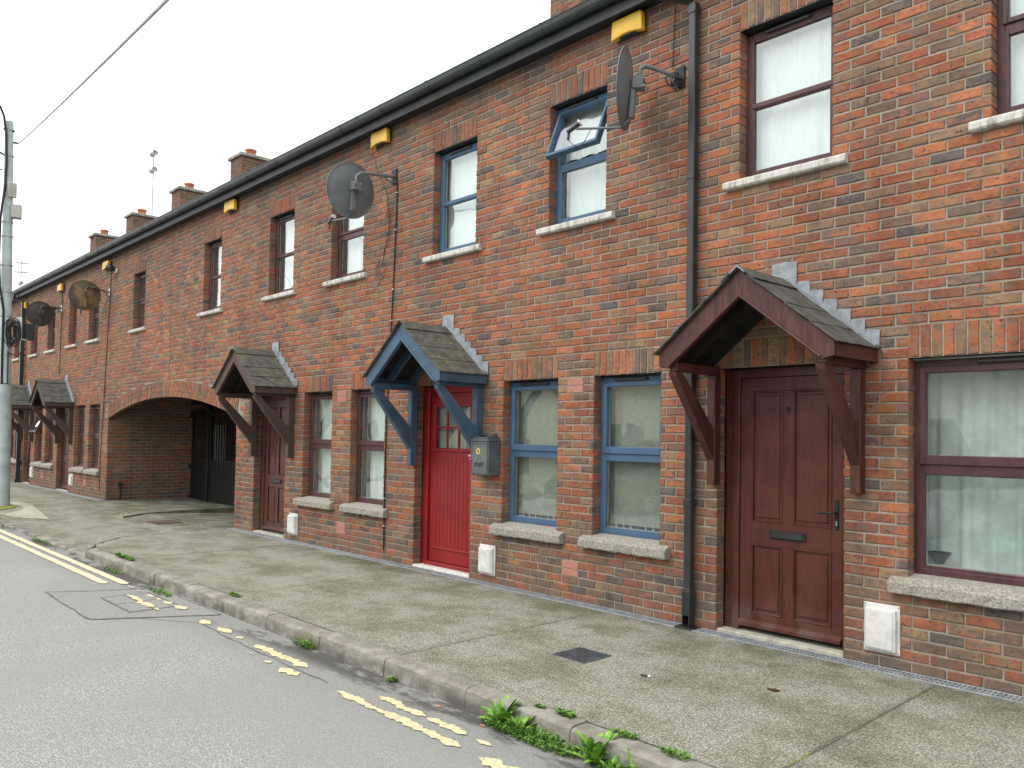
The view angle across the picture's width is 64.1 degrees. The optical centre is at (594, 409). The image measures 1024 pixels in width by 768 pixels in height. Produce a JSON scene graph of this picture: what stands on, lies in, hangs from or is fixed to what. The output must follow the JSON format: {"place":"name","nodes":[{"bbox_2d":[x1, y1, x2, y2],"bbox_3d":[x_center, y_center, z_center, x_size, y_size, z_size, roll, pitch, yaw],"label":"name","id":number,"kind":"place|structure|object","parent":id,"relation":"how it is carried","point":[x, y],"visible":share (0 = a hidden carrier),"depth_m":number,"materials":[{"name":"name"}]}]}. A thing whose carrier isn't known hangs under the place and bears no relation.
{"place":"outdoors","nodes":[
{"label":"outdoors","id":0,"kind":"place"},
{"bbox_2d":[10,209,157,482],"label":"terraced house","id":1,"kind":"structure","parent":0,"point":[134,220],"depth_m":23.74,"materials":[{"name":"brick"}]},
{"bbox_2d":[11,410,14,459],"bbox_3d":[-17.233,0.781,24.052,1.030,1.563,0.236,-1,-3,44],"label":"window","id":2,"kind":"structure","parent":1,"relation":"in","point":[12,442],"depth_m":24.32,"materials":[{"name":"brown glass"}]},
{"bbox_2d":[11,342,19,361],"bbox_3d":[-16.868,-2.000,23.839,0.920,1.136,0.217,-1,-3,44],"label":"window","id":3,"kind":"structure","parent":1,"relation":"in","point":[16,359],"depth_m":23.99,"materials":[{"name":"brown glass"}]},
{"bbox_2d":[11,411,29,470],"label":"window","id":4,"kind":"structure","parent":1,"relation":"in","point":[13,461],"depth_m":23.44,"materials":[{"name":"glass"}]},
{"bbox_2d":[149,149,157,214],"bbox_3d":[-14.550,-7.509,26.774,0.280,2.200,0.175,-1,-3,44],"label":"tv aerial","id":5,"kind":"object","parent":1,"relation":"attached to","point":[153,169],"visible":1,"depth_m":26.75,"materials":[{"name":"metal"}]},
{"bbox_2d":[113,500,234,517],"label":"path","id":6,"kind":"structure","parent":0,"point":[198,506],"depth_m":16.41,"materials":[{"name":"concrete"}]},
{"bbox_2d":[114,498,233,527],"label":"driveway","id":7,"kind":"structure","parent":0,"point":[223,520],"depth_m":15.66,"materials":[{"name":"concrete"}]},
{"bbox_2d":[0,0,550,290],"label":"sky","id":8,"kind":"structure","parent":0,"point":[202,83],"materials":[{"name":"white"}]},
{"bbox_2d":[0,524,601,767],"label":"road","id":9,"kind":"structure","parent":0,"point":[77,690],"depth_m":4.99,"materials":[{"name":"grey asphalt"}]},
{"bbox_2d":[31,537,50,545],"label":"weed clump","id":10,"kind":"object","parent":9,"relation":"on","point":[40,541],"visible":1,"depth_m":11.79,"materials":[{"name":"green plant"}]},
{"bbox_2d":[104,567,122,573],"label":"weed clump","id":11,"kind":"object","parent":9,"relation":"on","point":[112,570],"visible":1,"depth_m":9.44,"materials":[{"name":"green plant"}]},
{"bbox_2d":[45,589,221,619],"bbox_3d":[-4.455,1.842,7.757,2.220,0.001,0.920,-1,-3,44],"label":"road patch","id":12,"kind":"object","parent":9,"relation":"on","point":[92,605],"visible":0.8,"depth_m":7.59,"materials":[{"name":"grey asphalt"}]},
{"bbox_2d":[101,592,177,612],"bbox_3d":[-4.361,1.858,7.783,0.880,0.040,0.430,-1,-3,44],"label":"inspection cover","id":13,"kind":"object","parent":9,"relation":"on","point":[127,603],"visible":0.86,"depth_m":7.76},
{"bbox_2d":[148,587,171,596],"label":"weed clump","id":14,"kind":"object","parent":9,"relation":"on","point":[166,593],"visible":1,"depth_m":8.21,"materials":[{"name":"green plant"}]},
{"bbox_2d":[19,540,327,682],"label":"road cracks","id":15,"kind":"object","parent":9,"relation":"on","point":[165,616],"visible":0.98,"depth_m":7.25,"materials":[{"name":"black asphalt"}]},
{"bbox_2d":[0,529,518,767],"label":"road markings","id":16,"kind":"object","parent":9,"relation":"on","point":[487,761],"visible":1,"depth_m":5.66,"materials":[{"name":"beige paint"}]},
{"bbox_2d":[298,634,315,649],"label":"weed clump","id":17,"kind":"object","parent":9,"relation":"on","point":[303,644],"visible":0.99,"depth_m":6.21,"materials":[{"name":"green plant"}]},
{"bbox_2d":[0,519,713,767],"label":"kerb","id":18,"kind":"structure","parent":9,"relation":"on","point":[461,691],"depth_m":5.53,"materials":[{"name":"concrete"}]},
{"bbox_2d":[114,552,134,560],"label":"weed clump","id":19,"kind":"object","parent":18,"relation":"on","point":[127,557],"visible":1,"depth_m":9.69,"materials":[{"name":"green plant"}]},
{"bbox_2d":[533,702,545,708],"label":"weed clump","id":20,"kind":"object","parent":18,"relation":"on","point":[538,705],"visible":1,"depth_m":4.58,"materials":[{"name":"green plant"}]},
{"bbox_2d":[554,706,576,717],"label":"weed clump","id":21,"kind":"object","parent":18,"relation":"on","point":[565,712],"visible":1,"depth_m":4.44,"materials":[{"name":"green plant"}]},
{"bbox_2d":[608,727,637,739],"bbox_3d":[0.148,1.660,4.169,0.190,0.032,0.080,-1,-3,44],"label":"weed clump","id":22,"kind":"object","parent":18,"relation":"on","point":[626,733],"visible":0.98,"depth_m":4.15,"materials":[{"name":"green plant"}]},
{"bbox_2d":[658,744,691,760],"bbox_3d":[0.392,1.652,3.919,0.197,0.039,0.092,-1,-3,44],"label":"weed clump","id":23,"kind":"object","parent":18,"relation":"on","point":[674,751],"visible":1,"depth_m":3.92,"materials":[{"name":"green plant"}]},
{"bbox_2d":[386,674,397,682],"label":"weed clump","id":24,"kind":"object","parent":9,"relation":"on","point":[393,679],"visible":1,"depth_m":5.41,"materials":[{"name":"green plant"}]},
{"bbox_2d":[477,694,522,723],"bbox_3d":[-0.541,1.715,4.625,0.359,0.167,0.255,-1,-3,44],"label":"dandelion","id":25,"kind":"object","parent":9,"relation":"on","point":[496,711],"visible":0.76,"depth_m":4.61,"materials":[{"name":"green plant"}]},
{"bbox_2d":[480,714,537,739],"bbox_3d":[-0.480,1.757,4.542,0.494,0.081,0.149,-1,-3,44],"label":"weed clump","id":26,"kind":"object","parent":9,"relation":"on","point":[505,726],"visible":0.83,"depth_m":4.51,"materials":[{"name":"green plant"}]},
{"bbox_2d":[500,707,535,729],"bbox_3d":[-0.405,1.735,4.519,0.245,0.123,0.199,-1,-3,44],"label":"dandelion","id":27,"kind":"object","parent":9,"relation":"on","point":[521,720],"visible":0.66,"depth_m":4.51,"materials":[{"name":"green plant"}]},
{"bbox_2d":[513,724,568,754],"bbox_3d":[-0.275,1.746,4.349,0.425,0.096,0.161,-1,-3,44],"label":"weed clump","id":28,"kind":"object","parent":9,"relation":"on","point":[541,738],"visible":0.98,"depth_m":4.32,"materials":[{"name":"green plant"}]},
{"bbox_2d":[557,742,586,758],"bbox_3d":[-0.121,1.759,4.204,0.132,0.065,0.171,2,-2,-24],"label":"weed clump","id":29,"kind":"object","parent":9,"relation":"on","point":[572,748],"visible":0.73,"depth_m":4.19,"materials":[{"name":"green plant"}]},
{"bbox_2d":[566,730,618,765],"bbox_3d":[0.014,1.703,4.107,0.227,0.173,0.340,-1,-3,44],"label":"dandelion","id":30,"kind":"object","parent":9,"relation":"on","point":[593,751],"visible":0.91,"depth_m":4.07,"materials":[{"name":"green plant"}]},
{"bbox_2d":[583,758,625,767],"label":"weed clump","id":31,"kind":"object","parent":9,"relation":"on","point":[597,766],"visible":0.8,"depth_m":4.04,"materials":[{"name":"green plant"}]},
{"bbox_2d":[600,755,634,767],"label":"dandelion","id":32,"kind":"object","parent":9,"relation":"on","point":[612,761],"visible":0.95,"depth_m":4.00,"materials":[{"name":"green plant"}]},
{"bbox_2d":[626,747,633,767],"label":"dandelion","id":33,"kind":"object","parent":9,"relation":"on","point":[629,757],"visible":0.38,"depth_m":3.97,"materials":[{"name":"green plant"}]},
{"bbox_2d":[0,480,1023,767],"bbox_3d":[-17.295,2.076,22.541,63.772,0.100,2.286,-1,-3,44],"label":"pavement","id":34,"kind":"structure","parent":0,"point":[710,700],"depth_m":5.53,"materials":[{"name":"concrete"}]},
{"bbox_2d":[0,105,34,505],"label":"utility pole","id":35,"kind":"object","parent":34,"relation":"on","point":[10,210],"visible":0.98,"depth_m":16.43,"materials":[{"name":"paint"}]},
{"bbox_2d":[17,0,168,144],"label":"overhead wire","id":36,"kind":"object","parent":35,"relation":"attached to","point":[146,20],"visible":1,"depth_m":6.58,"materials":[{"name":"grey metal"}]},
{"bbox_2d":[0,502,48,518],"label":"concrete patch","id":37,"kind":"object","parent":34,"relation":"on","point":[29,511],"visible":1,"depth_m":15.16,"materials":[{"name":"concrete"}]},
{"bbox_2d":[0,504,16,509],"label":"moss","id":38,"kind":"object","parent":37,"relation":"on","point":[7,507],"visible":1,"depth_m":15.87,"materials":[{"name":"plant"}]},
{"bbox_2d":[16,482,104,500],"bbox_3d":[-13.382,2.027,20.135,7.750,0.069,0.126,-1,-3,44],"label":"drainage channel","id":39,"kind":"object","parent":34,"relation":"on","point":[96,499],"visible":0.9,"depth_m":19.48,"materials":[{"name":"grey concrete"}]},
{"bbox_2d":[10,182,206,488],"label":"terraced house","id":40,"kind":"structure","parent":34,"relation":"on","point":[42,362],"depth_m":21.87,"materials":[{"name":"brick"}]},
{"bbox_2d":[27,442,30,480],"bbox_3d":[-15.659,1.010,22.617,0.623,1.939,0.113,-1,-3,44],"label":"door","id":41,"kind":"structure","parent":40,"relation":"in","point":[30,442],"depth_m":22.77,"materials":[{"name":"brown wood"}]},
{"bbox_2d":[29,466,33,477],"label":"meter box","id":42,"kind":"object","parent":40,"relation":"attached to","point":[31,471],"visible":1,"depth_m":21.95,"materials":[{"name":"white plastic"}]},
{"bbox_2d":[29,408,42,466],"bbox_3d":[-14.864,0.738,21.719,1.020,1.563,0.317,-1,-3,44],"label":"window","id":43,"kind":"structure","parent":40,"relation":"in","point":[37,424],"depth_m":21.88,"materials":[{"name":"brown glass"}]},
{"bbox_2d":[27,310,54,357],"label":"window","id":44,"kind":"structure","parent":40,"relation":"in","point":[36,335],"depth_m":22.66,"materials":[{"name":"brown glass"}]},
{"bbox_2d":[43,310,55,353],"bbox_3d":[-14.086,-2.047,21.164,1.000,1.136,0.217,-1,-3,44],"label":"window","id":45,"kind":"structure","parent":40,"relation":"in","point":[53,349],"depth_m":21.37,"materials":[{"name":"brown glass"}]},
{"bbox_2d":[40,409,62,468],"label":"window","id":46,"kind":"structure","parent":40,"relation":"in","point":[49,465],"depth_m":21.16,"materials":[{"name":"brown glass"}]},
{"bbox_2d":[28,148,270,500],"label":"terraced house","id":47,"kind":"structure","parent":34,"relation":"on","point":[146,444],"depth_m":18.05,"materials":[{"name":"brick"}]},
{"bbox_2d":[26,301,62,331],"bbox_3d":[-13.715,-2.322,20.294,0.712,0.734,0.590,1,-2,-8],"label":"satellite dish","id":48,"kind":"object","parent":47,"relation":"attached to","point":[39,313],"visible":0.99,"depth_m":20.12,"materials":[{"name":"metal"}]},
{"bbox_2d":[59,291,62,370],"bbox_3d":[-13.409,-2.067,20.418,0.114,2.352,0.018,-1,-3,44],"label":"cable","id":49,"kind":"object","parent":47,"relation":"attached to","point":[61,328],"visible":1,"depth_m":20.40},
{"bbox_2d":[57,284,64,291],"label":"alarm box","id":50,"kind":"object","parent":47,"relation":"attached to","point":[60,287],"visible":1,"depth_m":20.32,"materials":[{"name":"yellow plastic"}]},
{"bbox_2d":[61,410,68,488],"bbox_3d":[-12.981,0.964,20.042,0.913,1.939,0.113,-1,-3,44],"label":"door","id":51,"kind":"structure","parent":47,"relation":"in","point":[66,446],"depth_m":20.21,"materials":[{"name":"brown wood"}]},
{"bbox_2d":[68,473,72,485],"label":"meter box","id":52,"kind":"object","parent":47,"relation":"attached to","point":[70,479],"visible":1,"depth_m":19.26,"materials":[{"name":"white plastic"}]},
{"bbox_2d":[64,307,76,348],"bbox_3d":[-12.640,-2.102,19.775,0.930,1.196,0.217,-1,-3,44],"label":"window","id":53,"kind":"structure","parent":47,"relation":"in","point":[74,344],"depth_m":19.99,"materials":[{"name":"clear glass"}]},
{"bbox_2d":[68,405,95,472],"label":"window","id":54,"kind":"structure","parent":47,"relation":"in","point":[78,469],"depth_m":19.28,"materials":[{"name":"brown glass"}]},
{"bbox_2d":[68,280,109,316],"bbox_3d":[-10.893,-2.401,17.598,0.736,0.754,0.604,1,-2,-7],"label":"satellite dish","id":55,"kind":"object","parent":47,"relation":"attached to","point":[83,295],"visible":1,"depth_m":17.41,"materials":[{"name":"metal"}]},
{"bbox_2d":[82,405,99,475],"bbox_3d":[-11.207,0.677,18.259,1.050,1.564,0.236,-1,-3,44],"label":"window","id":56,"kind":"structure","parent":47,"relation":"in","point":[94,471],"depth_m":18.45,"materials":[{"name":"clear glass"}]},
{"bbox_2d":[84,304,99,343],"bbox_3d":[-11.371,-2.124,18.556,1.030,1.196,0.217,-1,-3,44],"label":"window","id":57,"kind":"structure","parent":47,"relation":"in","point":[96,310],"depth_m":18.73,"materials":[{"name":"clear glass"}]},
{"bbox_2d":[99,272,111,489],"bbox_3d":[-10.672,-0.616,17.719,0.384,4.750,0.018,-1,-3,44],"label":"cable","id":58,"kind":"object","parent":47,"relation":"attached to","point":[104,381],"visible":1,"depth_m":17.73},
{"bbox_2d":[102,260,111,270],"bbox_3d":[-10.668,-3.159,17.784,0.408,0.182,0.086,-1,-3,44],"label":"alarm box","id":59,"kind":"object","parent":47,"relation":"attached to","point":[105,263],"visible":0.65,"depth_m":17.73,"materials":[{"name":"yellow plastic"}]},
{"bbox_2d":[105,263,117,272],"bbox_3d":[-10.310,-3.029,17.365,0.239,0.202,0.167,2,-2,-23],"label":"wall light","id":60,"kind":"object","parent":47,"relation":"attached to","point":[110,267],"visible":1,"depth_m":17.30,"materials":[{"name":"black plastic"}]},
{"bbox_2d":[118,482,122,499],"bbox_3d":[-10.306,1.776,17.653,0.070,0.415,0.090,-1,-3,44],"label":"waste pipe","id":61,"kind":"object","parent":47,"relation":"attached to","point":[120,484],"visible":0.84,"depth_m":17.64,"materials":[{"name":"black plastic"}]},
{"bbox_2d":[127,274,146,333],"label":"window","id":62,"kind":"structure","parent":47,"relation":"in","point":[142,279],"depth_m":16.58,"materials":[{"name":"clear glass"}]},
{"bbox_2d":[169,228,173,372],"bbox_3d":[-7.864,-1.972,15.101,0.010,2.830,0.012,-1,-3,44],"label":"cable","id":63,"kind":"object","parent":47,"relation":"attached to","point":[171,304],"visible":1,"depth_m":15.09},
{"bbox_2d":[187,401,235,505],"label":"metal gate","id":64,"kind":"structure","parent":47,"relation":"attached to","point":[212,480],"depth_m":17.89,"materials":[{"name":"black metal"}]},
{"bbox_2d":[213,425,225,459],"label":"gate","id":65,"kind":"structure","parent":47,"relation":"in","point":[215,425],"depth_m":19.21,"materials":[{"name":"black metal"}]},
{"bbox_2d":[146,520,183,524],"bbox_3d":[-7.436,1.958,14.056,0.550,0.042,0.430,-1,-3,44],"label":"manhole cover","id":66,"kind":"object","parent":34,"relation":"on","point":[159,522],"visible":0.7,"depth_m":13.97,"materials":[{"name":"metal"}]},
{"bbox_2d":[228,591,241,596],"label":"weed clump","id":67,"kind":"object","parent":34,"relation":"on","point":[233,593],"visible":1,"depth_m":7.56,"materials":[{"name":"green plant"}]},
{"bbox_2d":[159,108,431,559],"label":"terraced house","id":68,"kind":"structure","parent":34,"relation":"on","point":[279,333],"depth_m":11.48,"materials":[{"name":"brick"}]},
{"bbox_2d":[197,241,222,316],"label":"window","id":69,"kind":"structure","parent":68,"relation":"in","point":[216,249],"depth_m":14.10,"materials":[{"name":"clear glass"}]},
{"bbox_2d":[224,198,238,213],"bbox_3d":[-5.899,-3.311,13.202,0.398,0.182,0.086,-1,-3,44],"label":"alarm box","id":70,"kind":"object","parent":68,"relation":"attached to","point":[231,205],"visible":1,"depth_m":13.12,"materials":[{"name":"yellow plastic"}]},
{"bbox_2d":[261,400,286,531],"bbox_3d":[-4.720,0.822,12.100,0.833,1.939,0.113,-1,-3,44],"label":"door","id":71,"kind":"structure","parent":68,"relation":"in","point":[275,460],"depth_m":12.16,"materials":[{"name":"brown wood"}]},
{"bbox_2d":[261,212,296,301],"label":"window","id":72,"kind":"structure","parent":68,"relation":"in","point":[285,233],"depth_m":12.31,"materials":[{"name":"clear glass"}]},
{"bbox_2d":[287,513,297,535],"bbox_3d":[-4.253,1.609,11.428,0.260,0.304,0.047,-1,-3,44],"label":"meter box","id":73,"kind":"object","parent":68,"relation":"attached to","point":[292,523],"visible":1,"depth_m":11.38,"materials":[{"name":"white plastic"}]},
{"bbox_2d":[293,390,370,509],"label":"window","id":74,"kind":"structure","parent":68,"relation":"in","point":[319,497],"depth_m":11.35,"materials":[{"name":"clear glass"}]},
{"bbox_2d":[322,214,367,286],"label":"window","id":75,"kind":"structure","parent":68,"relation":"in","point":[350,231],"depth_m":10.97,"materials":[{"name":"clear glass"}]},
{"bbox_2d":[352,113,389,263],"bbox_3d":[-2.748,-2.741,10.034,0.533,1.883,0.084,0,-2,11],"label":"cable","id":76,"kind":"object","parent":68,"relation":"hanging from","point":[385,190],"visible":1,"depth_m":10.00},
{"bbox_2d":[374,260,386,287],"bbox_3d":[-2.639,-1.677,10.028,0.275,0.339,0.010,-1,-3,44],"label":"cable coil","id":77,"kind":"object","parent":76,"relation":"hanging from","point":[377,269],"visible":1,"depth_m":10.03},
{"bbox_2d":[370,127,391,148],"bbox_3d":[-2.641,-3.367,10.069,0.378,0.182,0.086,-1,-3,44],"label":"alarm box","id":78,"kind":"object","parent":68,"relation":"attached to","point":[381,137],"visible":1,"depth_m":10.01,"materials":[{"name":"yellow plastic"}]},
{"bbox_2d":[339,386,431,538],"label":"window","id":79,"kind":"structure","parent":68,"relation":"in","point":[371,417],"depth_m":10.42,"materials":[{"name":"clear glass"}]},
{"bbox_2d":[226,528,681,626],"bbox_3d":[-2.523,1.841,9.695,8.920,0.069,0.126,-1,-3,44],"label":"drainage channel","id":80,"kind":"object","parent":34,"relation":"on","point":[588,605],"visible":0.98,"depth_m":8.30,"materials":[{"name":"grey concrete"}]},
{"bbox_2d":[362,0,700,630],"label":"terraced house","id":81,"kind":"structure","parent":34,"relation":"on","point":[545,292],"depth_m":7.98,"materials":[{"name":"brick"}]},
{"bbox_2d":[326,162,397,232],"bbox_3d":[-2.820,-2.559,9.871,0.811,0.773,0.632,1,-2,-16],"label":"satellite dish","id":82,"kind":"object","parent":81,"relation":"attached to","point":[350,190],"visible":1,"depth_m":9.65,"materials":[{"name":"metal"}]},
{"bbox_2d":[383,180,397,549],"bbox_3d":[-2.465,-0.547,9.816,0.167,4.471,0.022,-1,-3,44],"label":"cable","id":83,"kind":"object","parent":81,"relation":"attached to","point":[395,229],"visible":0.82,"depth_m":9.83,"materials":[{"name":"black plastic"}]},
{"bbox_2d":[429,392,472,567],"bbox_3d":[-1.582,0.771,9.141,0.840,1.917,0.078,-1,-3,44],"label":"door","id":84,"kind":"structure","parent":81,"relation":"in","point":[450,476],"depth_m":9.16,"materials":[{"name":"red paint"}]},
{"bbox_2d":[422,142,482,263],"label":"window","id":85,"kind":"structure","parent":81,"relation":"in","point":[458,210],"depth_m":9.28,"materials":[{"name":"blue paint"}]},
{"bbox_2d":[468,434,500,475],"bbox_3d":[-1.133,0.460,8.386,0.315,0.427,0.172,-1,-3,44],"label":"post box","id":86,"kind":"object","parent":81,"relation":"attached to","point":[485,455],"visible":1,"depth_m":8.31,"materials":[{"name":"grey metal"}]},
{"bbox_2d":[468,442,487,474],"bbox_3d":[-1.193,0.497,8.338,0.295,0.332,0.022,-1,-3,44],"label":"door","id":87,"kind":"structure","parent":86,"relation":"in","point":[479,450],"depth_m":8.33,"materials":[{"name":"grey metal"}]},
{"bbox_2d":[478,544,495,576],"bbox_3d":[-1.121,1.557,8.416,0.260,0.312,0.047,-1,-3,44],"label":"meter box","id":88,"kind":"object","parent":81,"relation":"attached to","point":[486,558],"visible":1,"depth_m":8.38,"materials":[{"name":"white plastic"}]},
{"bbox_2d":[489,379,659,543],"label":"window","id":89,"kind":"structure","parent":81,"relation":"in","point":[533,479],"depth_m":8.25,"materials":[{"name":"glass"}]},
{"bbox_2d":[536,91,615,235],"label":"window","id":90,"kind":"structure","parent":81,"relation":"in","point":[581,170],"depth_m":7.90,"materials":[{"name":"blue paint"}]},
{"bbox_2d":[577,373,669,559],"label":"window","id":91,"kind":"structure","parent":81,"relation":"in","point":[630,463],"depth_m":7.33,"materials":[{"name":"blue paint"}]},
{"bbox_2d":[566,46,684,146],"bbox_3d":[0.259,-2.607,6.846,0.770,0.788,0.670,-1,-3,44],"label":"satellite dish","id":92,"kind":"object","parent":81,"relation":"attached to","point":[629,85],"visible":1,"depth_m":6.71,"materials":[{"name":"metal"}]},
{"bbox_2d":[665,72,681,88],"bbox_3d":[0.675,-2.771,6.831,0.142,0.116,0.086,-1,-3,44],"label":"cable coil","id":93,"kind":"object","parent":92,"relation":"attached to","point":[671,84],"visible":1,"depth_m":6.81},
{"bbox_2d":[611,10,645,43],"bbox_3d":[0.311,-3.408,7.231,0.368,0.182,0.086,-1,-3,44],"label":"alarm box","id":94,"kind":"object","parent":81,"relation":"attached to","point":[628,26],"visible":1,"depth_m":7.19,"materials":[{"name":"yellow plastic"}]},
{"bbox_2d":[672,3,675,69],"bbox_3d":[0.649,-3.217,6.846,0.031,0.643,0.160,0,-2,27],"label":"cable","id":95,"kind":"object","parent":81,"relation":"hanging from","point":[674,34],"visible":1,"depth_m":6.91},
{"bbox_2d":[548,647,611,664],"bbox_3d":[-0.097,1.725,5.676,0.336,0.030,0.309,-1,-3,44],"label":"manhole cover","id":96,"kind":"object","parent":34,"relation":"on","point":[580,655],"visible":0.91,"depth_m":5.65,"materials":[{"name":"metal"}]},
{"bbox_2d":[767,688,779,691],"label":"dead leaf","id":97,"kind":"object","parent":34,"relation":"on","point":[773,689],"visible":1,"depth_m":4.94,"materials":[{"name":"brown plant"}]},
{"bbox_2d":[692,628,1023,703],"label":"drainage channel","id":98,"kind":"object","parent":34,"relation":"on","point":[898,673],"visible":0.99,"depth_m":5.47,"materials":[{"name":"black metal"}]},
{"bbox_2d":[652,0,1023,695],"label":"terraced house","id":99,"kind":"structure","parent":0,"point":[844,340],"depth_m":5.62,"materials":[{"name":"brick"}]},
{"bbox_2d":[722,3,848,191],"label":"window","id":100,"kind":"structure","parent":99,"relation":"in","point":[790,65],"depth_m":6.33,"materials":[{"name":"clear glass"}]},
{"bbox_2d":[737,374,842,644],"bbox_3d":[1.475,0.716,6.144,0.873,1.939,0.113,-1,-3,44],"label":"door","id":101,"kind":"structure","parent":99,"relation":"in","point":[791,512],"depth_m":6.13,"materials":[{"name":"brown wood"}]},
{"bbox_2d":[864,601,899,656],"bbox_3d":[1.936,1.478,5.479,0.250,0.330,0.047,-1,-3,44],"label":"meter box","id":102,"kind":"object","parent":99,"relation":"attached to","point":[881,628],"visible":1,"depth_m":5.45,"materials":[{"name":"white plastic"}]},
{"bbox_2d":[928,551,951,563],"bbox_3d":[2.334,1.001,5.490,0.160,0.074,0.160,-1,-3,44],"label":"bowl","id":103,"kind":"object","parent":99,"relation":"on","point":[939,557],"visible":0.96,"depth_m":5.45,"materials":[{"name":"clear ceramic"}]},
{"bbox_2d":[887,353,1023,612],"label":"window","id":104,"kind":"structure","parent":99,"relation":"in","point":[969,410],"depth_m":5.38,"materials":[{"name":"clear glass"}]},
{"bbox_2d":[968,0,1023,133],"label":"window","id":105,"kind":"structure","parent":99,"relation":"in","point":[1010,13],"depth_m":5.17,"materials":[{"name":"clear glass"}]},
{"bbox_3d":[-25.620,-1.473,37.157,15.600,8.300,7.200,-1,-3,44],"label":"far house","id":106,"kind":"object","parent":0,"visible":0},
{"bbox_2d":[12,260,29,286],"bbox_3d":[-28.024,-4.954,39.626,1.079,4.750,0.431,0,-2,22],"label":"tv aerial","id":107,"kind":"object","parent":106,"relation":"attached to","point":[20,283],"visible":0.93,"depth_m":39.67,"materials":[{"name":"metal"}]}
]}

